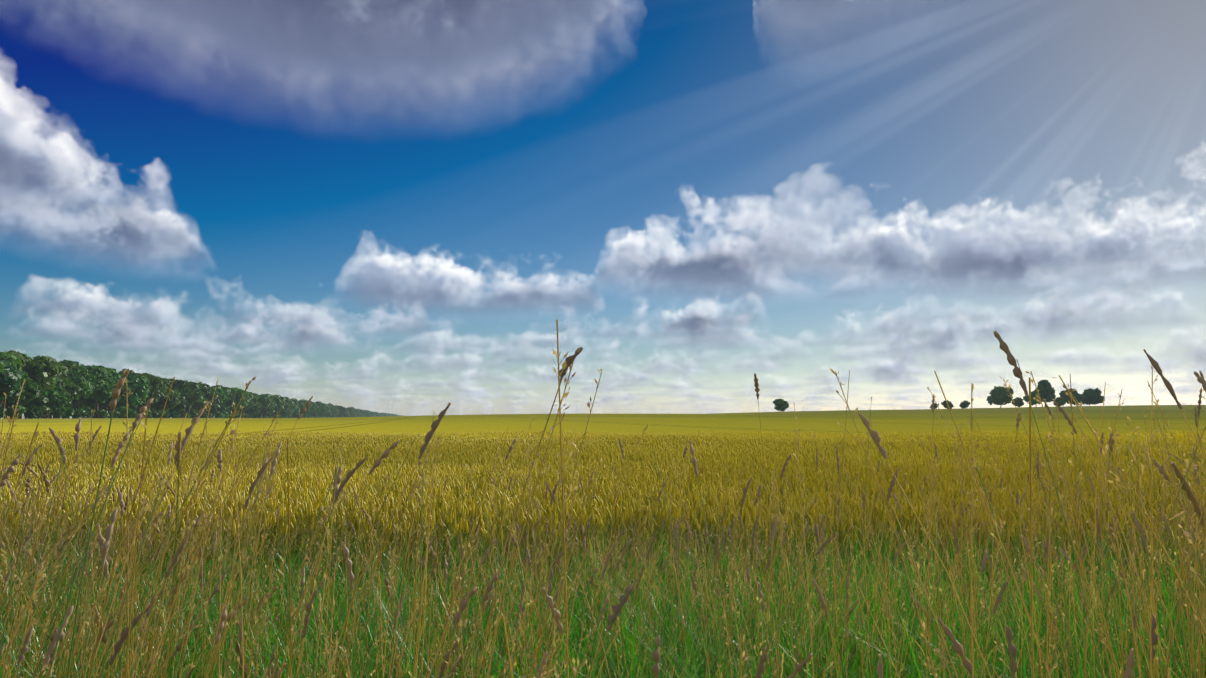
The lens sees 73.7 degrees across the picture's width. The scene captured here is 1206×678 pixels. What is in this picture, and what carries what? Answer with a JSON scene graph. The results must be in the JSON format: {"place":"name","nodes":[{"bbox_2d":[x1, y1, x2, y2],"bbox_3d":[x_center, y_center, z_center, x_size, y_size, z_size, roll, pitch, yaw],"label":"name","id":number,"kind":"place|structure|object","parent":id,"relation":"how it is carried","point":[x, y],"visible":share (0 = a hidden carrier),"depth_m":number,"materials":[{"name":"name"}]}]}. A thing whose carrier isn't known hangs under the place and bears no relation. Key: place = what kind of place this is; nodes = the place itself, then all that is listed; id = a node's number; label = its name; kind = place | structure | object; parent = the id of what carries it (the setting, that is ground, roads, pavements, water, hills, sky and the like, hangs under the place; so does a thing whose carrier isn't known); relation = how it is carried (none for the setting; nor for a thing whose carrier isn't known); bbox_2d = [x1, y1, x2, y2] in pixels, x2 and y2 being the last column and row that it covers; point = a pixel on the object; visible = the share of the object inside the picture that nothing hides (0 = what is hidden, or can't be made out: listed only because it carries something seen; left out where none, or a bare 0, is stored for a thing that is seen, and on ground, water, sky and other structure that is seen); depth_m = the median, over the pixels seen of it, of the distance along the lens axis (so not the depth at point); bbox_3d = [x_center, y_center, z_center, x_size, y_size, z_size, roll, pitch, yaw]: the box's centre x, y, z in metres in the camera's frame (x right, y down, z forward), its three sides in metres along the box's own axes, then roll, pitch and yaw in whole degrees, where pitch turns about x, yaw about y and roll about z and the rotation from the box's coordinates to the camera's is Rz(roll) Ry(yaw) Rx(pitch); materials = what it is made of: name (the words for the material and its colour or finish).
{"place":"outdoors","nodes":[
{"label":"outdoors","id":0,"kind":"place"},
{"bbox_2d":[0,405,1205,571],"bbox_3d":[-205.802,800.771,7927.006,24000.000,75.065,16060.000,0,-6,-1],"label":"terrain","id":1,"kind":"structure","parent":0,"point":[924,420],"depth_m":74.84,"materials":[{"name":"plant"}]},
{"bbox_2d":[0,361,5,371],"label":"tree","id":2,"kind":"object","parent":1,"relation":"on","point":[2,365],"visible":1,"depth_m":333.83,"materials":[{"name":"green plant"}]},
{"bbox_2d":[0,407,6,418],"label":"bush","id":3,"kind":"object","parent":1,"relation":"on","point":[2,411],"visible":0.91,"depth_m":343.23,"materials":[{"name":"green plant"}]},
{"bbox_2d":[0,360,21,399],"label":"tree","id":4,"kind":"object","parent":1,"relation":"on","point":[10,377],"visible":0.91,"depth_m":343.44,"materials":[{"name":"green plant"}]},
{"bbox_2d":[0,352,22,406],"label":"tree","id":5,"kind":"object","parent":1,"relation":"on","point":[14,361],"visible":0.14,"depth_m":351.60,"materials":[{"name":"green plant"}]},
{"bbox_2d":[5,404,27,418],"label":"bush","id":6,"kind":"object","parent":1,"relation":"on","point":[20,410],"visible":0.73,"depth_m":351.66,"materials":[{"name":"green plant"}]},
{"bbox_2d":[0,371,38,409],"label":"tree","id":7,"kind":"object","parent":1,"relation":"on","point":[29,392],"visible":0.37,"depth_m":362.24,"materials":[{"name":"green plant"}]},
{"bbox_2d":[4,350,34,418],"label":"tree","id":8,"kind":"object","parent":1,"relation":"on","point":[24,360],"visible":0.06,"depth_m":373.76,"materials":[{"name":"green plant"}]},
{"bbox_2d":[25,406,42,418],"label":"bush","id":9,"kind":"object","parent":1,"relation":"on","point":[33,412],"visible":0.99,"depth_m":365.57,"materials":[{"name":"green plant"}]},
{"bbox_2d":[25,377,48,418],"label":"tree","id":10,"kind":"object","parent":1,"relation":"on","point":[41,399],"visible":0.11,"depth_m":374.95,"materials":[{"name":"green plant"}]},
{"bbox_2d":[26,377,57,418],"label":"tree","id":11,"kind":"object","parent":1,"relation":"on","point":[48,392],"visible":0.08,"depth_m":392.94,"materials":[{"name":"green plant"}]},
{"bbox_2d":[36,405,51,418],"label":"bush","id":12,"kind":"object","parent":1,"relation":"on","point":[46,410],"visible":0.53,"depth_m":375.37,"materials":[{"name":"green plant"}]},
{"bbox_2d":[26,355,62,418],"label":"tree","id":13,"kind":"object","parent":1,"relation":"on","point":[46,369],"visible":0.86,"depth_m":381.17,"materials":[{"name":"green plant"}]},
{"bbox_2d":[44,385,68,418],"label":"tree","id":14,"kind":"object","parent":1,"relation":"on","point":[56,398],"visible":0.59,"depth_m":399.25,"materials":[{"name":"green plant"}]},
{"bbox_2d":[50,406,66,417],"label":"bush","id":15,"kind":"object","parent":1,"relation":"on","point":[58,412],"visible":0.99,"depth_m":392.60,"materials":[{"name":"green plant"}]},
{"bbox_2d":[57,365,76,383],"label":"tree","id":16,"kind":"object","parent":1,"relation":"on","point":[67,372],"visible":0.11,"depth_m":423.96,"materials":[{"name":"green plant"}]},
{"bbox_2d":[63,407,74,417],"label":"bush","id":17,"kind":"object","parent":1,"relation":"on","point":[69,412],"visible":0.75,"depth_m":404.61,"materials":[{"name":"green plant"}]},
{"bbox_2d":[60,360,78,417],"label":"tree","id":18,"kind":"object","parent":1,"relation":"on","point":[69,362],"visible":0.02,"depth_m":502.58,"materials":[{"name":"green plant"}]},
{"bbox_2d":[56,376,83,406],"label":"tree","id":19,"kind":"object","parent":1,"relation":"on","point":[73,391],"visible":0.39,"depth_m":412.13,"materials":[{"name":"green plant"}]},
{"bbox_2d":[63,375,88,417],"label":"tree","id":20,"kind":"object","parent":1,"relation":"on","point":[80,382],"visible":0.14,"depth_m":425.49,"materials":[{"name":"green plant"}]},
{"bbox_2d":[64,364,89,371],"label":"tree","id":21,"kind":"object","parent":1,"relation":"on","point":[74,367],"visible":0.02,"depth_m":444.60,"materials":[{"name":"green plant"}]},
{"bbox_2d":[73,408,86,417],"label":"bush","id":22,"kind":"object","parent":1,"relation":"on","point":[79,412],"visible":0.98,"depth_m":415.51,"materials":[{"name":"green plant"}]},
{"bbox_2d":[76,407,90,417],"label":"bush","id":23,"kind":"object","parent":1,"relation":"on","point":[88,412],"visible":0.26,"depth_m":423.37,"materials":[{"name":"green plant"}]},
{"bbox_2d":[72,369,96,408],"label":"tree","id":24,"kind":"object","parent":1,"relation":"on","point":[90,378],"visible":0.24,"depth_m":434.28,"materials":[{"name":"green plant"}]},
{"bbox_2d":[80,364,98,370],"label":"tree","id":25,"kind":"object","parent":1,"relation":"on","point":[89,367],"visible":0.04,"depth_m":485.44,"materials":[{"name":"green plant"}]},
{"bbox_2d":[81,379,111,417],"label":"tree","id":26,"kind":"object","parent":1,"relation":"on","point":[99,394],"visible":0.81,"depth_m":444.77,"materials":[{"name":"green plant"}]},
{"bbox_2d":[88,368,115,417],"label":"tree","id":27,"kind":"object","parent":1,"relation":"on","point":[98,373],"visible":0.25,"depth_m":451.10,"materials":[{"name":"green plant"}]},
{"bbox_2d":[95,409,108,417],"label":"bush","id":28,"kind":"object","parent":1,"relation":"on","point":[102,413],"visible":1,"depth_m":446.69,"materials":[{"name":"green plant"}]},
{"bbox_2d":[98,367,111,417],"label":"tree","id":29,"kind":"object","parent":1,"relation":"on","point":[106,371],"visible":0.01,"depth_m":485.84,"materials":[{"name":"green plant"}]},
{"bbox_2d":[93,365,121,413],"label":"tree","id":30,"kind":"object","parent":1,"relation":"on","point":[116,375],"visible":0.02,"depth_m":499.17,"materials":[{"name":"green plant"}]},
{"bbox_2d":[102,382,120,410],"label":"tree","id":31,"kind":"object","parent":1,"relation":"on","point":[107,401],"visible":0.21,"depth_m":464.56,"materials":[{"name":"green plant"}]},
{"bbox_2d":[105,374,117,409],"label":"tree","id":32,"kind":"object","parent":1,"relation":"on","point":[114,379],"visible":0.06,"depth_m":471.39,"materials":[{"name":"green plant"}]},
{"bbox_2d":[109,410,120,417],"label":"bush","id":33,"kind":"object","parent":1,"relation":"on","point":[116,413],"visible":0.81,"depth_m":462.80,"materials":[{"name":"green plant"}]},
{"bbox_2d":[116,406,131,417],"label":"bush","id":34,"kind":"object","parent":1,"relation":"on","point":[122,410],"visible":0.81,"depth_m":473.38,"materials":[{"name":"green plant"}]},
{"bbox_2d":[118,386,132,405],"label":"tree","id":35,"kind":"object","parent":1,"relation":"on","point":[122,401],"visible":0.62,"depth_m":482.05,"materials":[{"name":"green plant"}]},
{"bbox_2d":[118,369,134,417],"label":"tree","id":36,"kind":"object","parent":1,"relation":"on","point":[123,370],"visible":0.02,"depth_m":545.48,"materials":[{"name":"green plant"}]},
{"bbox_2d":[128,409,136,417],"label":"bush","id":37,"kind":"object","parent":1,"relation":"on","point":[132,413],"visible":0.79,"depth_m":485.18,"materials":[{"name":"green plant"}]},
{"bbox_2d":[124,400,146,417],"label":"tree","id":38,"kind":"object","parent":1,"relation":"on","point":[143,403],"visible":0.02,"depth_m":509.96,"materials":[{"name":"green plant"}]},
{"bbox_2d":[123,375,150,417],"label":"tree","id":39,"kind":"object","parent":1,"relation":"on","point":[140,387],"visible":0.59,"depth_m":493.06,"materials":[{"name":"green plant"}]},
{"bbox_2d":[128,373,147,410],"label":"tree","id":40,"kind":"object","parent":1,"relation":"on","point":[139,375],"visible":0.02,"depth_m":511.88,"materials":[{"name":"green plant"}]},
{"bbox_2d":[144,409,151,417],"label":"bush","id":41,"kind":"object","parent":1,"relation":"on","point":[149,414],"visible":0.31,"depth_m":516.08,"materials":[{"name":"green plant"}]},
{"bbox_2d":[142,373,163,406],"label":"tree","id":42,"kind":"object","parent":1,"relation":"on","point":[158,384],"visible":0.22,"depth_m":527.21,"materials":[{"name":"green plant"}]},
{"bbox_2d":[149,408,159,417],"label":"bush","id":43,"kind":"object","parent":1,"relation":"on","point":[155,413],"visible":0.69,"depth_m":524.64,"materials":[{"name":"green plant"}]},
{"bbox_2d":[144,373,164,405],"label":"tree","id":44,"kind":"object","parent":1,"relation":"on","point":[158,377],"visible":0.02,"depth_m":554.85,"materials":[{"name":"green plant"}]},
{"bbox_2d":[157,409,165,417],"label":"bush","id":45,"kind":"object","parent":1,"relation":"on","point":[160,411],"visible":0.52,"depth_m":537.84,"materials":[{"name":"green plant"}]},
{"bbox_2d":[156,407,169,417],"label":"bush","id":46,"kind":"object","parent":1,"relation":"on","point":[167,413],"visible":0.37,"depth_m":543.89,"materials":[{"name":"green plant"}]},
{"bbox_2d":[151,386,177,417],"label":"tree","id":47,"kind":"object","parent":1,"relation":"on","point":[172,400],"visible":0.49,"depth_m":546.65,"materials":[{"name":"green plant"}]},
{"bbox_2d":[163,379,174,388],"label":"tree","id":48,"kind":"object","parent":1,"relation":"on","point":[169,382],"visible":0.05,"depth_m":600.59,"materials":[{"name":"green plant"}]},
{"bbox_2d":[169,391,179,408],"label":"tree","id":49,"kind":"object","parent":1,"relation":"on","point":[177,393],"visible":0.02,"depth_m":581.14,"materials":[{"name":"green plant"}]},
{"bbox_2d":[170,411,179,417],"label":"bush","id":50,"kind":"object","parent":1,"relation":"on","point":[174,414],"visible":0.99,"depth_m":563.46,"materials":[{"name":"green plant"}]},
{"bbox_2d":[168,390,187,411],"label":"tree","id":51,"kind":"object","parent":1,"relation":"on","point":[183,402],"visible":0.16,"depth_m":586.97,"materials":[{"name":"green plant"}]},
{"bbox_2d":[177,409,186,417],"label":"bush","id":52,"kind":"object","parent":1,"relation":"on","point":[182,412],"visible":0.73,"depth_m":586.57,"materials":[{"name":"green plant"}]},
{"bbox_2d":[173,379,193,407],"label":"tree","id":53,"kind":"object","parent":1,"relation":"on","point":[184,387],"visible":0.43,"depth_m":601.47,"materials":[{"name":"green plant"}]},
{"bbox_2d":[187,409,197,417],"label":"bush","id":54,"kind":"object","parent":1,"relation":"on","point":[193,412],"visible":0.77,"depth_m":611.70,"materials":[{"name":"green plant"}]},
{"bbox_2d":[187,381,200,412],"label":"tree","id":55,"kind":"object","parent":1,"relation":"on","point":[194,397],"visible":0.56,"depth_m":608.95,"materials":[{"name":"green plant"}]},
{"bbox_2d":[185,388,202,409],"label":"tree","id":56,"kind":"object","parent":1,"relation":"on","point":[199,400],"visible":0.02,"depth_m":630.21,"materials":[{"name":"green plant"}]},
{"bbox_2d":[190,398,209,410],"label":"tree","id":57,"kind":"object","parent":1,"relation":"on","point":[198,405],"visible":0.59,"depth_m":639.34,"materials":[{"name":"green plant"}]},
{"bbox_2d":[195,382,210,387],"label":"tree","id":58,"kind":"object","parent":1,"relation":"on","point":[204,384],"visible":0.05,"depth_m":703.42,"materials":[{"name":"green plant"}]},
{"bbox_2d":[199,386,213,405],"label":"tree","id":59,"kind":"object","parent":1,"relation":"on","point":[206,392],"visible":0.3,"depth_m":653.59,"materials":[{"name":"green plant"}]},
{"bbox_2d":[205,392,220,411],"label":"tree","id":60,"kind":"object","parent":1,"relation":"on","point":[216,402],"visible":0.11,"depth_m":659.98,"materials":[{"name":"green plant"}]},
{"bbox_2d":[208,386,225,417],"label":"tree","id":61,"kind":"object","parent":1,"relation":"on","point":[219,390],"visible":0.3,"depth_m":684.50,"materials":[{"name":"green plant"}]},
{"bbox_2d":[210,395,223,413],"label":"tree","id":62,"kind":"object","parent":1,"relation":"on","point":[221,400],"visible":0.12,"depth_m":680.68,"materials":[{"name":"green plant"}]},
{"bbox_2d":[213,411,222,417],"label":"bush","id":63,"kind":"object","parent":1,"relation":"on","point":[217,414],"visible":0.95,"depth_m":677.24,"materials":[{"name":"green plant"}]},
{"bbox_2d":[210,404,225,412],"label":"tree","id":64,"kind":"object","parent":1,"relation":"on","point":[223,407],"visible":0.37,"depth_m":706.67,"materials":[{"name":"green plant"}]},
{"bbox_2d":[215,389,228,417],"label":"tree","id":65,"kind":"object","parent":1,"relation":"on","point":[226,399],"visible":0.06,"depth_m":703.74,"materials":[{"name":"green plant"}]},
{"bbox_2d":[220,410,228,417],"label":"bush","id":66,"kind":"object","parent":1,"relation":"on","point":[224,412],"visible":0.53,"depth_m":697.21,"materials":[{"name":"green plant"}]},
{"bbox_2d":[221,387,236,399],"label":"tree","id":67,"kind":"object","parent":1,"relation":"on","point":[230,390],"visible":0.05,"depth_m":747.49,"materials":[{"name":"green plant"}]},
{"bbox_2d":[225,390,233,406],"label":"tree","id":68,"kind":"object","parent":1,"relation":"on","point":[230,401],"visible":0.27,"depth_m":722.45,"materials":[{"name":"green plant"}]},
{"bbox_2d":[229,387,245,412],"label":"tree","id":69,"kind":"object","parent":1,"relation":"on","point":[239,392],"visible":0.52,"depth_m":756.56,"materials":[{"name":"green plant"}]},
{"bbox_2d":[232,396,249,413],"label":"tree","id":70,"kind":"object","parent":1,"relation":"on","point":[246,404],"visible":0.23,"depth_m":772.29,"materials":[{"name":"green plant"}]},
{"bbox_2d":[247,393,257,412],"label":"tree","id":71,"kind":"object","parent":1,"relation":"on","point":[254,398],"visible":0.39,"depth_m":817.27,"materials":[{"name":"green plant"}]},
{"bbox_2d":[244,404,260,413],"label":"tree","id":72,"kind":"object","parent":1,"relation":"on","point":[255,408],"visible":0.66,"depth_m":824.26,"materials":[{"name":"green plant"}]},
{"bbox_2d":[257,395,272,416],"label":"tree","id":73,"kind":"object","parent":1,"relation":"on","point":[264,401],"visible":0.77,"depth_m":872.12,"materials":[{"name":"green plant"}]},
{"bbox_2d":[264,394,275,414],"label":"tree","id":74,"kind":"object","parent":1,"relation":"on","point":[269,396],"visible":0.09,"depth_m":889.30,"materials":[{"name":"green plant"}]},
{"bbox_2d":[272,396,282,414],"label":"tree","id":75,"kind":"object","parent":1,"relation":"on","point":[278,402],"visible":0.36,"depth_m":938.55,"materials":[{"name":"green plant"}]},
{"bbox_2d":[273,395,285,414],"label":"tree","id":76,"kind":"object","parent":1,"relation":"on","point":[283,399],"visible":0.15,"depth_m":960.72,"materials":[{"name":"green plant"}]},
{"bbox_2d":[275,408,286,414],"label":"tree","id":77,"kind":"object","parent":1,"relation":"on","point":[283,411],"visible":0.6,"depth_m":979.84,"materials":[{"name":"green plant"}]},
{"bbox_2d":[289,401,296,411],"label":"tree","id":78,"kind":"object","parent":1,"relation":"on","point":[294,406],"visible":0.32,"depth_m":1041.42,"materials":[{"name":"green plant"}]},
{"bbox_2d":[291,404,299,414],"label":"tree","id":79,"kind":"object","parent":1,"relation":"on","point":[296,411],"visible":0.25,"depth_m":1058.07,"materials":[{"name":"green plant"}]},
{"bbox_2d":[300,399,310,410],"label":"tree","id":80,"kind":"object","parent":1,"relation":"on","point":[305,402],"visible":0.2,"depth_m":1153.64,"materials":[{"name":"green plant"}]},
{"bbox_2d":[306,401,315,414],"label":"tree","id":81,"kind":"object","parent":1,"relation":"on","point":[312,404],"visible":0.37,"depth_m":1185.41,"materials":[{"name":"green plant"}]},
{"bbox_2d":[315,401,325,414],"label":"tree","id":82,"kind":"object","parent":1,"relation":"on","point":[321,405],"visible":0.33,"depth_m":1282.40,"materials":[{"name":"green plant"}]},
{"bbox_2d":[322,405,329,415],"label":"tree","id":83,"kind":"object","parent":1,"relation":"on","point":[327,411],"visible":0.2,"depth_m":1336.05,"materials":[{"name":"green plant"}]},
{"bbox_2d":[337,406,345,415],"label":"tree","id":84,"kind":"object","parent":1,"relation":"on","point":[342,410],"visible":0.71,"depth_m":1573.98,"materials":[{"name":"green plant"}]},
{"bbox_2d":[346,407,354,415],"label":"tree","id":85,"kind":"object","parent":1,"relation":"on","point":[351,410],"visible":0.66,"depth_m":1756.06,"materials":[{"name":"green plant"}]},
{"bbox_2d":[0,430,1205,614],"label":"wheat crop","id":86,"kind":"object","parent":1,"relation":"on","point":[457,459],"visible":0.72,"depth_m":7.94,"materials":[{"name":"yellow plant"}]},
{"bbox_2d":[0,320,1205,677],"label":"verge grass","id":87,"kind":"structure","parent":1,"relation":"on","point":[180,616],"depth_m":2.87,"materials":[{"name":"plant"}]},
{"bbox_2d":[773,398,788,410],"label":"tree","id":88,"kind":"object","parent":1,"relation":"on","point":[781,404],"visible":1,"depth_m":639.02,"materials":[{"name":"green plant"}]},
{"bbox_2d":[941,400,953,408],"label":"tree","id":89,"kind":"object","parent":1,"relation":"on","point":[944,403],"visible":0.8,"depth_m":658.41,"materials":[{"name":"green plant"}]},
{"bbox_2d":[959,400,969,408],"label":"tree","id":90,"kind":"object","parent":1,"relation":"on","point":[964,404],"visible":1,"depth_m":664.14,"materials":[{"name":"green plant"}]},
{"bbox_2d":[987,386,1013,407],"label":"tree","id":91,"kind":"object","parent":1,"relation":"on","point":[999,396],"visible":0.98,"depth_m":643.64,"materials":[{"name":"green plant"}]},
{"bbox_2d":[1012,397,1024,406],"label":"tree","id":92,"kind":"object","parent":1,"relation":"on","point":[1018,402],"visible":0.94,"depth_m":695.71,"materials":[{"name":"green plant"}]},
{"bbox_2d":[1023,390,1044,406],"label":"tree","id":93,"kind":"object","parent":1,"relation":"on","point":[1033,401],"visible":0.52,"depth_m":673.35,"materials":[{"name":"green plant"}]},
{"bbox_2d":[1035,379,1055,406],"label":"tree","id":94,"kind":"object","parent":1,"relation":"on","point":[1046,390],"visible":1,"depth_m":655.39,"materials":[{"name":"green plant"}]},
{"bbox_2d":[1053,397,1065,406],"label":"tree","id":95,"kind":"object","parent":1,"relation":"on","point":[1060,401],"visible":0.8,"depth_m":705.10,"materials":[{"name":"green plant"}]},
{"bbox_2d":[1059,388,1083,404],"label":"tree","id":96,"kind":"object","parent":1,"relation":"on","point":[1066,398],"visible":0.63,"depth_m":666.82,"materials":[{"name":"green plant"}]},
{"bbox_2d":[1079,388,1104,405],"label":"tree","id":97,"kind":"object","parent":1,"relation":"on","point":[1093,396],"visible":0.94,"depth_m":677.03,"materials":[{"name":"green plant"}]},
{"bbox_2d":[0,0,1205,418],"label":"sky","id":98,"kind":"structure","parent":0,"point":[396,207],"materials":[{"name":"blue"}]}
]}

